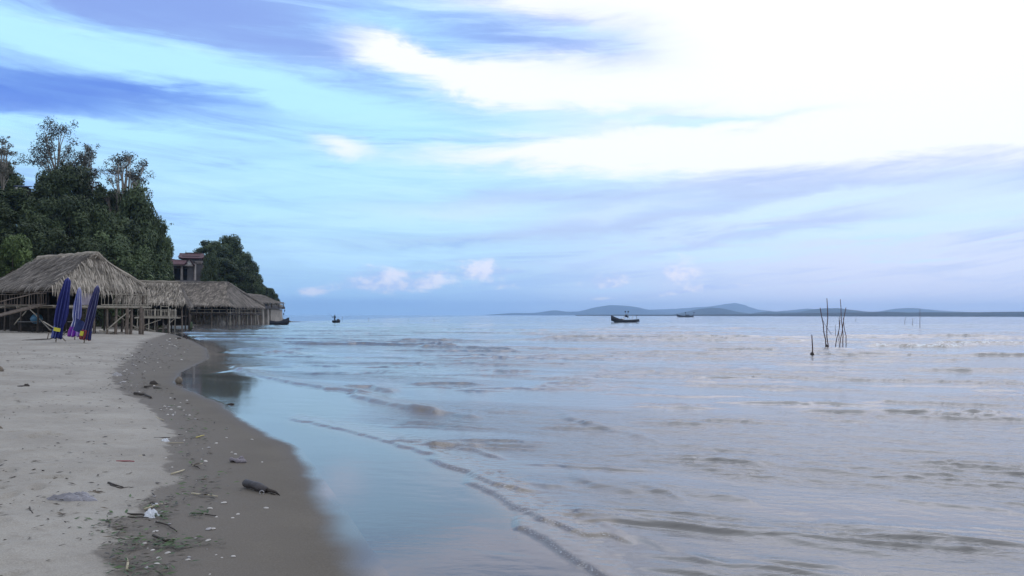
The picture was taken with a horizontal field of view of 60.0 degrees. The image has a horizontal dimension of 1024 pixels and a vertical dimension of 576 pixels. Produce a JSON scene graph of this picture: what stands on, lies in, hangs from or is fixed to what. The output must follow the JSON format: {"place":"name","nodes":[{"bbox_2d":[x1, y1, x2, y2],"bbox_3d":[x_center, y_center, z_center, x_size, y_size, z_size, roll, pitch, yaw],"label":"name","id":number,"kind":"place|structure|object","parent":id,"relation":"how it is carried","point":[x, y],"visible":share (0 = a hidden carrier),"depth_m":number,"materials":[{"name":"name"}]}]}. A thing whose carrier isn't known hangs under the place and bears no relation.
{"place":"outdoors","nodes":[
{"label":"outdoors","id":0,"kind":"place"},
{"bbox_2d":[14,185,31,204],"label":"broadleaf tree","id":1,"kind":"object","parent":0,"point":[24,187],"visible":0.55,"depth_m":100.80,"materials":[{"name":"plant"}]},
{"bbox_2d":[0,242,290,325],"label":"hillside","id":2,"kind":"structure","parent":0,"point":[101,321],"depth_m":102.44,"materials":[{"name":"green plant"}]},
{"bbox_2d":[0,252,7,276],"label":"broadleaf tree","id":3,"kind":"object","parent":2,"relation":"on","point":[2,263],"visible":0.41,"depth_m":84.35,"materials":[{"name":"green plant"}]},
{"bbox_2d":[0,136,17,193],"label":"thin crowned tree","id":4,"kind":"object","parent":2,"relation":"on","point":[5,170],"visible":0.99,"depth_m":100.11,"materials":[{"name":"green plant"}]},
{"bbox_2d":[0,202,18,238],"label":"broadleaf tree","id":5,"kind":"object","parent":2,"relation":"on","point":[7,226],"visible":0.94,"depth_m":94.18,"materials":[{"name":"green plant"}]},
{"bbox_2d":[0,159,24,201],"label":"broadleaf tree","id":6,"kind":"object","parent":2,"relation":"on","point":[14,179],"visible":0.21,"depth_m":103.85,"materials":[{"name":"green plant"}]},
{"bbox_2d":[0,233,33,277],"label":"broadleaf tree","id":7,"kind":"object","parent":2,"relation":"on","point":[16,251],"visible":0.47,"depth_m":85.42,"materials":[{"name":"green plant"}]},
{"bbox_2d":[0,186,35,233],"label":"broadleaf tree","id":8,"kind":"object","parent":2,"relation":"on","point":[18,197],"visible":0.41,"depth_m":98.32,"materials":[{"name":"green plant"}]},
{"bbox_2d":[0,222,49,264],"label":"broadleaf tree","id":9,"kind":"object","parent":2,"relation":"on","point":[28,229],"visible":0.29,"depth_m":91.99,"materials":[{"name":"green plant"}]},
{"bbox_2d":[11,255,42,269],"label":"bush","id":10,"kind":"object","parent":2,"relation":"on","point":[26,262],"visible":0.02,"depth_m":85.55,"materials":[{"name":"green plant"}]},
{"bbox_2d":[15,197,69,253],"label":"broadleaf tree","id":11,"kind":"object","parent":2,"relation":"on","point":[41,212],"visible":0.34,"depth_m":97.24,"materials":[{"name":"green plant"}]},
{"bbox_2d":[30,169,72,215],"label":"broadleaf tree","id":12,"kind":"object","parent":2,"relation":"on","point":[46,186],"visible":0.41,"depth_m":106.02,"materials":[{"name":"green plant"}]},
{"bbox_2d":[28,227,78,254],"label":"broadleaf tree","id":13,"kind":"object","parent":2,"relation":"on","point":[55,239],"visible":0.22,"depth_m":93.30,"materials":[{"name":"green plant"}]},
{"bbox_2d":[16,116,95,175],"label":"thin crowned tree","id":14,"kind":"object","parent":2,"relation":"on","point":[48,148],"visible":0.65,"depth_m":111.62,"materials":[{"name":"green plant"}]},
{"bbox_2d":[44,194,94,245],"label":"broadleaf tree","id":15,"kind":"object","parent":2,"relation":"on","point":[75,215],"visible":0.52,"depth_m":98.90,"materials":[{"name":"green plant"}]},
{"bbox_2d":[55,161,93,228],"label":"broadleaf tree","id":16,"kind":"object","parent":2,"relation":"on","point":[75,180],"visible":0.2,"depth_m":108.84,"materials":[{"name":"green plant"}]},
{"bbox_2d":[71,143,101,189],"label":"thin crowned tree","id":17,"kind":"object","parent":2,"relation":"on","point":[92,155],"visible":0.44,"depth_m":115.29,"materials":[{"name":"green plant"}]},
{"bbox_2d":[67,234,109,321],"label":"broadleaf tree","id":18,"kind":"object","parent":2,"relation":"on","point":[87,244],"visible":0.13,"depth_m":95.76,"materials":[{"name":"green plant"}]},
{"bbox_2d":[86,170,98,197],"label":"thin crowned tree","id":19,"kind":"object","parent":2,"relation":"on","point":[93,186],"visible":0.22,"depth_m":114.79,"materials":[{"name":"green plant"}]},
{"bbox_2d":[87,181,121,217],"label":"broadleaf tree","id":20,"kind":"object","parent":2,"relation":"on","point":[100,191],"visible":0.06,"depth_m":108.84,"materials":[{"name":"green plant"}]},
{"bbox_2d":[89,204,121,316],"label":"broadleaf tree","id":21,"kind":"object","parent":2,"relation":"on","point":[100,219],"visible":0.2,"depth_m":101.46,"materials":[{"name":"green plant"}]},
{"bbox_2d":[97,189,129,220],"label":"thin crowned tree","id":22,"kind":"object","parent":2,"relation":"on","point":[109,196],"visible":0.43,"depth_m":108.24,"materials":[{"name":"green plant"}]},
{"bbox_2d":[93,217,149,325],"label":"broadleaf tree","id":23,"kind":"object","parent":2,"relation":"on","point":[127,227],"visible":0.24,"depth_m":102.62,"materials":[{"name":"green plant"}]},
{"bbox_2d":[93,151,153,222],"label":"thin crowned tree","id":24,"kind":"object","parent":2,"relation":"on","point":[130,176],"visible":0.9,"depth_m":109.21,"materials":[{"name":"green plant"}]},
{"bbox_2d":[113,180,155,243],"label":"broadleaf tree","id":25,"kind":"object","parent":2,"relation":"on","point":[134,207],"visible":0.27,"depth_m":107.11,"materials":[{"name":"green plant"}]},
{"bbox_2d":[171,252,204,281],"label":"house","id":26,"kind":"structure","parent":2,"relation":"on","point":[188,266],"depth_m":150.90,"materials":[{"name":"grey paint"}]},
{"bbox_2d":[174,269,186,279],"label":"doorway","id":27,"kind":"structure","parent":26,"relation":"in","point":[177,272],"depth_m":150.85,"materials":[{"name":"black"}]},
{"bbox_2d":[193,240,228,264],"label":"broadleaf tree","id":28,"kind":"object","parent":2,"relation":"on","point":[218,247],"visible":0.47,"depth_m":171.34,"materials":[{"name":"green plant"}]},
{"bbox_2d":[210,258,238,281],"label":"broadleaf tree","id":29,"kind":"object","parent":2,"relation":"on","point":[226,265],"visible":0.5,"depth_m":164.79,"materials":[{"name":"green plant"}]},
{"bbox_2d":[218,234,243,272],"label":"broadleaf tree","id":30,"kind":"object","parent":2,"relation":"on","point":[232,244],"visible":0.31,"depth_m":176.61,"materials":[{"name":"green plant"}]},
{"bbox_2d":[229,266,258,293],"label":"broadleaf tree","id":31,"kind":"object","parent":2,"relation":"on","point":[244,281],"visible":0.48,"depth_m":166.87,"materials":[{"name":"green plant"}]},
{"bbox_2d":[232,251,260,291],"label":"broadleaf tree","id":32,"kind":"object","parent":2,"relation":"on","point":[244,259],"visible":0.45,"depth_m":175.48,"materials":[{"name":"green plant"}]},
{"bbox_2d":[251,267,266,294],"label":"broadleaf tree","id":33,"kind":"object","parent":2,"relation":"on","point":[262,291],"visible":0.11,"depth_m":182.13,"materials":[{"name":"green plant"}]},
{"bbox_2d":[259,280,270,303],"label":"broadleaf tree","id":34,"kind":"object","parent":2,"relation":"on","point":[267,292],"visible":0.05,"depth_m":186.09,"materials":[{"name":"green plant"}]},
{"bbox_2d":[267,287,276,299],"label":"broadleaf tree","id":35,"kind":"object","parent":2,"relation":"on","point":[271,291],"visible":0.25,"depth_m":188.96,"materials":[{"name":"green plant"}]},
{"bbox_2d":[272,293,280,301],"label":"broadleaf tree","id":36,"kind":"object","parent":2,"relation":"on","point":[275,298],"visible":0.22,"depth_m":189.96,"materials":[{"name":"green plant"}]},
{"bbox_2d":[0,321,389,575],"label":"beach","id":37,"kind":"structure","parent":0,"point":[303,524],"depth_m":8.47,"materials":[{"name":"beige sand"}]},
{"bbox_2d":[17,321,40,331],"bbox_3d":[-33.979,2.739,62.443,1.400,0.775,0.700,1,-2,-20],"label":"table","id":38,"kind":"object","parent":37,"relation":"on","point":[25,321],"visible":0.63,"depth_m":62.11,"materials":[{"name":"brown wood"}]},
{"bbox_2d":[30,313,43,331],"bbox_3d":[-33.850,2.485,63.181,0.832,1.364,1.066,1,-2,-17],"label":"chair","id":39,"kind":"object","parent":37,"relation":"on","point":[33,317],"visible":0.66,"depth_m":63.03,"materials":[{"name":"blue plastic"}]},
{"bbox_2d":[43,321,66,340],"bbox_3d":[-22.675,2.193,44.007,1.529,1.104,0.674,0,-2,0],"label":"sling chair","id":40,"kind":"object","parent":37,"relation":"on","point":[51,329],"visible":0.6,"depth_m":43.69,"materials":[{"name":"grey wood"}]},
{"bbox_2d":[51,278,70,341],"bbox_3d":[-21.302,1.226,41.902,0.928,3.446,0.556,0,-2,0],"label":"beach umbrella","id":41,"kind":"object","parent":37,"relation":"on","point":[61,311],"visible":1,"depth_m":41.76,"materials":[{"name":"blue fabric"}]},
{"bbox_2d":[46,491,97,500],"bbox_3d":[-3.595,1.703,7.264,0.462,0.076,0.240,0,-2,0],"label":"plastic sheet","id":42,"kind":"object","parent":37,"relation":"on","point":[78,496],"visible":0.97,"depth_m":7.21,"materials":[{"name":"white plastic"}]},
{"bbox_2d":[67,287,81,339],"bbox_3d":[-23.173,1.539,47.056,0.741,3.155,0.836,0,-2,0],"label":"beach umbrella","id":43,"kind":"object","parent":37,"relation":"on","point":[77,310],"visible":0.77,"depth_m":46.90,"materials":[{"name":"purple fabric"}]},
{"bbox_2d":[0,251,151,334],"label":"thatched hut","id":44,"kind":"object","parent":37,"relation":"on","point":[28,291],"visible":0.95,"depth_m":63.62,"materials":[{"name":"beige plant"}]},
{"bbox_2d":[73,285,99,342],"bbox_3d":[-20.203,1.429,42.154,1.242,3.125,0.530,0,-2,0],"label":"beach umbrella","id":45,"kind":"object","parent":37,"relation":"on","point":[83,328],"visible":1,"depth_m":42.03,"materials":[{"name":"blue fabric"}]},
{"bbox_2d":[84,302,124,328],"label":"bush","id":46,"kind":"object","parent":37,"relation":"on","point":[99,313],"visible":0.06,"depth_m":86.30,"materials":[{"name":"green plant"}]},
{"bbox_2d":[93,230,139,326],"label":"broadleaf tree","id":47,"kind":"object","parent":37,"relation":"on","point":[123,261],"visible":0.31,"depth_m":97.63,"materials":[{"name":"green plant"}]},
{"bbox_2d":[0,340,241,575],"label":"leaf litter","id":48,"kind":"object","parent":37,"relation":"on","point":[136,538],"visible":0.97,"depth_m":6.54,"materials":[{"name":"brown plant"}]},
{"bbox_2d":[113,262,145,325],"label":"bush","id":49,"kind":"object","parent":37,"relation":"on","point":[141,276],"visible":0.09,"depth_m":93.94,"materials":[{"name":"green plant"}]},
{"bbox_2d":[127,513,144,515],"bbox_3d":[-2.853,1.736,6.801,0.196,0.019,0.042,0,-2,9],"label":"stick","id":50,"kind":"object","parent":37,"relation":"on","point":[136,514],"visible":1,"depth_m":6.80,"materials":[{"name":"brown wood"}]},
{"bbox_2d":[125,241,156,326],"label":"broadleaf tree","id":51,"kind":"object","parent":37,"relation":"on","point":[141,257],"visible":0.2,"depth_m":101.82,"materials":[{"name":"green plant"}]},
{"bbox_2d":[133,392,151,397],"bbox_3d":[-6.946,2.026,16.797,0.141,0.053,1.001,2,-2,-40],"label":"stick","id":52,"kind":"object","parent":37,"relation":"on","point":[144,394],"visible":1,"depth_m":16.96,"materials":[{"name":"wood"}]},
{"bbox_2d":[131,225,166,276],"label":"broadleaf tree","id":53,"kind":"object","parent":37,"relation":"on","point":[159,258],"visible":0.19,"depth_m":105.80,"materials":[{"name":"green plant"}]},
{"bbox_2d":[139,268,161,328],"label":"bush","id":54,"kind":"object","parent":37,"relation":"on","point":[156,278],"visible":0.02,"depth_m":96.47,"materials":[{"name":"green plant"}]},
{"bbox_2d":[134,274,168,328],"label":"bush","id":55,"kind":"object","parent":37,"relation":"on","point":[163,278],"visible":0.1,"depth_m":96.15,"materials":[{"name":"green plant"}]},
{"bbox_2d":[144,508,159,517],"bbox_3d":[-2.777,1.723,6.813,0.125,0.066,0.120,0,-2,0],"label":"plastic scrap","id":56,"kind":"object","parent":37,"relation":"on","point":[149,513],"visible":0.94,"depth_m":6.79,"materials":[{"name":"white plastic"}]},
{"bbox_2d":[124,305,180,330],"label":"bamboo platform","id":57,"kind":"structure","parent":37,"relation":"on","point":[168,317],"depth_m":84.89,"materials":[{"name":"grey wood"}]},
{"bbox_2d":[113,280,193,329],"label":"thatched hut","id":58,"kind":"object","parent":37,"relation":"on","point":[173,295],"visible":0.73,"depth_m":91.42,"materials":[{"name":"beige plant"}]},
{"bbox_2d":[148,204,158,222],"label":"broadleaf tree","id":59,"kind":"object","parent":37,"relation":"on","point":[156,214],"visible":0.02,"depth_m":109.95,"materials":[{"name":"green plant"}]},
{"bbox_2d":[144,503,162,509],"bbox_3d":[-2.872,1.748,7.101,0.025,0.020,0.233,0,-2,12],"label":"stick","id":60,"kind":"object","parent":37,"relation":"on","point":[146,508],"visible":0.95,"depth_m":7.07,"materials":[{"name":"beige wood"}]},
{"bbox_2d":[151,215,172,269],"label":"broadleaf tree","id":61,"kind":"object","parent":37,"relation":"on","point":[161,228],"visible":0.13,"depth_m":108.77,"materials":[{"name":"green plant"}]},
{"bbox_2d":[152,534,173,541],"bbox_3d":[-2.412,1.724,6.104,0.230,0.021,0.070,-1,-2,27],"label":"stick","id":62,"kind":"object","parent":37,"relation":"on","point":[158,537],"visible":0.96,"depth_m":6.09,"materials":[{"name":"brown wood"}]},
{"bbox_2d":[157,234,174,326],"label":"broadleaf tree","id":63,"kind":"object","parent":37,"relation":"on","point":[166,241],"visible":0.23,"depth_m":107.95,"materials":[{"name":"green plant"}]},
{"bbox_2d":[155,521,176,531],"bbox_3d":[-2.509,1.737,6.472,0.042,0.017,0.363,2,-2,-45],"label":"stick","id":64,"kind":"object","parent":37,"relation":"on","point":[165,524],"visible":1,"depth_m":6.52,"materials":[{"name":"brown wood"}]},
{"bbox_2d":[158,267,174,327],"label":"bush","id":65,"kind":"object","parent":37,"relation":"on","point":[170,276],"visible":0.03,"depth_m":103.83,"materials":[{"name":"green plant"}]},
{"bbox_2d":[175,377,182,383],"bbox_3d":[-7.727,2.145,20.582,0.165,0.179,0.175,0,-2,0],"label":"coconut","id":66,"kind":"object","parent":37,"relation":"on","point":[178,380],"visible":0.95,"depth_m":20.53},
{"bbox_2d":[191,315,214,324],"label":"stone wall","id":67,"kind":"structure","parent":37,"relation":"on","point":[207,318],"depth_m":138.04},
{"bbox_2d":[199,248,218,312],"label":"broadleaf tree","id":68,"kind":"object","parent":37,"relation":"on","point":[208,273],"visible":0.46,"depth_m":145.67,"materials":[{"name":"green plant"}]},
{"bbox_2d":[180,281,265,324],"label":"thatched pavilion","id":69,"kind":"structure","parent":37,"relation":"on","point":[207,297],"depth_m":141.04,"materials":[{"name":"beige plant"}]},
{"bbox_2d":[215,315,245,324],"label":"stone wall","id":70,"kind":"structure","parent":37,"relation":"on","point":[222,319],"depth_m":141.59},
{"bbox_2d":[229,456,246,462],"bbox_3d":[-2.934,1.843,9.505,0.185,0.076,0.135,0,-2,-10],"label":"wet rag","id":71,"kind":"object","parent":37,"relation":"on","point":[240,459],"visible":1,"depth_m":9.46,"materials":[{"name":"white fabric"}]},
{"bbox_2d":[224,293,284,323],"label":"thatched hut","id":72,"kind":"structure","parent":37,"relation":"on","point":[272,311],"depth_m":162.24,"materials":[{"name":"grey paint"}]},
{"bbox_2d":[242,479,279,495],"bbox_3d":[-2.264,1.789,7.940,0.525,0.092,0.122,-1,-2,39],"label":"driftwood log","id":73,"kind":"object","parent":37,"relation":"on","point":[257,486],"visible":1,"depth_m":7.94,"materials":[{"name":"wood"}]},
{"bbox_2d":[0,0,1023,314],"label":"sky","id":74,"kind":"structure","parent":0,"point":[370,157],"materials":[{"name":"blue"}]},
{"bbox_2d":[491,305,675,314],"bbox_3d":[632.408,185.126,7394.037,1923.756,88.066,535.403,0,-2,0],"label":"hills","id":75,"kind":"structure","parent":0,"point":[612,310],"depth_m":7236.21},
{"bbox_2d":[154,315,1023,575],"bbox_3d":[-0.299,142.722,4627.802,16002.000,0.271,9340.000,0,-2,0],"label":"sea","id":76,"kind":"structure","parent":0,"point":[501,445],"depth_m":11.85,"materials":[{"name":"liquid"}]},
{"bbox_2d":[189,314,193,329],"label":"mooring post","id":77,"kind":"object","parent":76,"relation":"in","point":[191,326],"visible":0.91,"depth_m":88.47,"materials":[{"name":"brown wood"}]},
{"bbox_2d":[269,309,288,324],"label":"rowing boat","id":78,"kind":"object","parent":76,"relation":"on","point":[285,321],"visible":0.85,"depth_m":142.99,"materials":[{"name":"black wood"}]},
{"bbox_2d":[611,311,639,321],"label":"fishing boat","id":79,"kind":"object","parent":76,"relation":"on","point":[614,319],"visible":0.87,"depth_m":202.46,"materials":[{"name":"black wood"}]},
{"bbox_2d":[677,312,694,316],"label":"fishing boat","id":80,"kind":"object","parent":76,"relation":"on","point":[685,315],"visible":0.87,"depth_m":810.29,"materials":[{"name":"grey wood"}]},
{"bbox_2d":[820,308,827,346],"bbox_3d":[15.724,2.435,44.614,0.771,2.876,0.133,1,-2,-31],"label":"fishing stake","id":81,"kind":"object","parent":76,"relation":"in","point":[826,345],"visible":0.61,"depth_m":44.58,"materials":[{"name":"brown wood"}]},
{"bbox_2d":[826,302,828,346],"bbox_3d":[15.610,2.188,43.866,0.133,3.372,0.308,0,-2,0],"label":"fishing stake","id":82,"kind":"object","parent":76,"relation":"in","point":[827,324],"visible":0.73,"depth_m":43.93,"materials":[{"name":"brown wood"}]},
{"bbox_2d":[839,308,845,345],"bbox_3d":[17.704,2.511,47.655,0.637,2.935,0.106,1,-2,-26],"label":"fishing stake","id":83,"kind":"object","parent":76,"relation":"in","point":[842,328],"visible":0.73,"depth_m":47.66,"materials":[{"name":"brown wood"}]},
{"bbox_2d":[654,303,775,313],"bbox_3d":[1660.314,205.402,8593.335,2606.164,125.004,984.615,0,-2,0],"label":"mountains","id":84,"kind":"structure","parent":0,"point":[737,307],"depth_m":8380.65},
{"bbox_2d":[672,308,865,314],"bbox_3d":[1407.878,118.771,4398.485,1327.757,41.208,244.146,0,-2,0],"label":"hills","id":85,"kind":"structure","parent":0,"point":[726,311],"depth_m":4342.32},
{"bbox_2d":[575,312,1023,316],"bbox_3d":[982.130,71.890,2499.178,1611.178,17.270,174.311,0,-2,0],"label":"wooded shore","id":86,"kind":"structure","parent":0,"point":[967,314],"depth_m":2442.62,"materials":[{"name":"plant"}]},
{"bbox_2d":[777,308,956,312],"bbox_3d":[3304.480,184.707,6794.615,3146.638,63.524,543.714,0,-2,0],"label":"hills","id":87,"kind":"structure","parent":0,"point":[907,310],"depth_m":6698.27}
]}

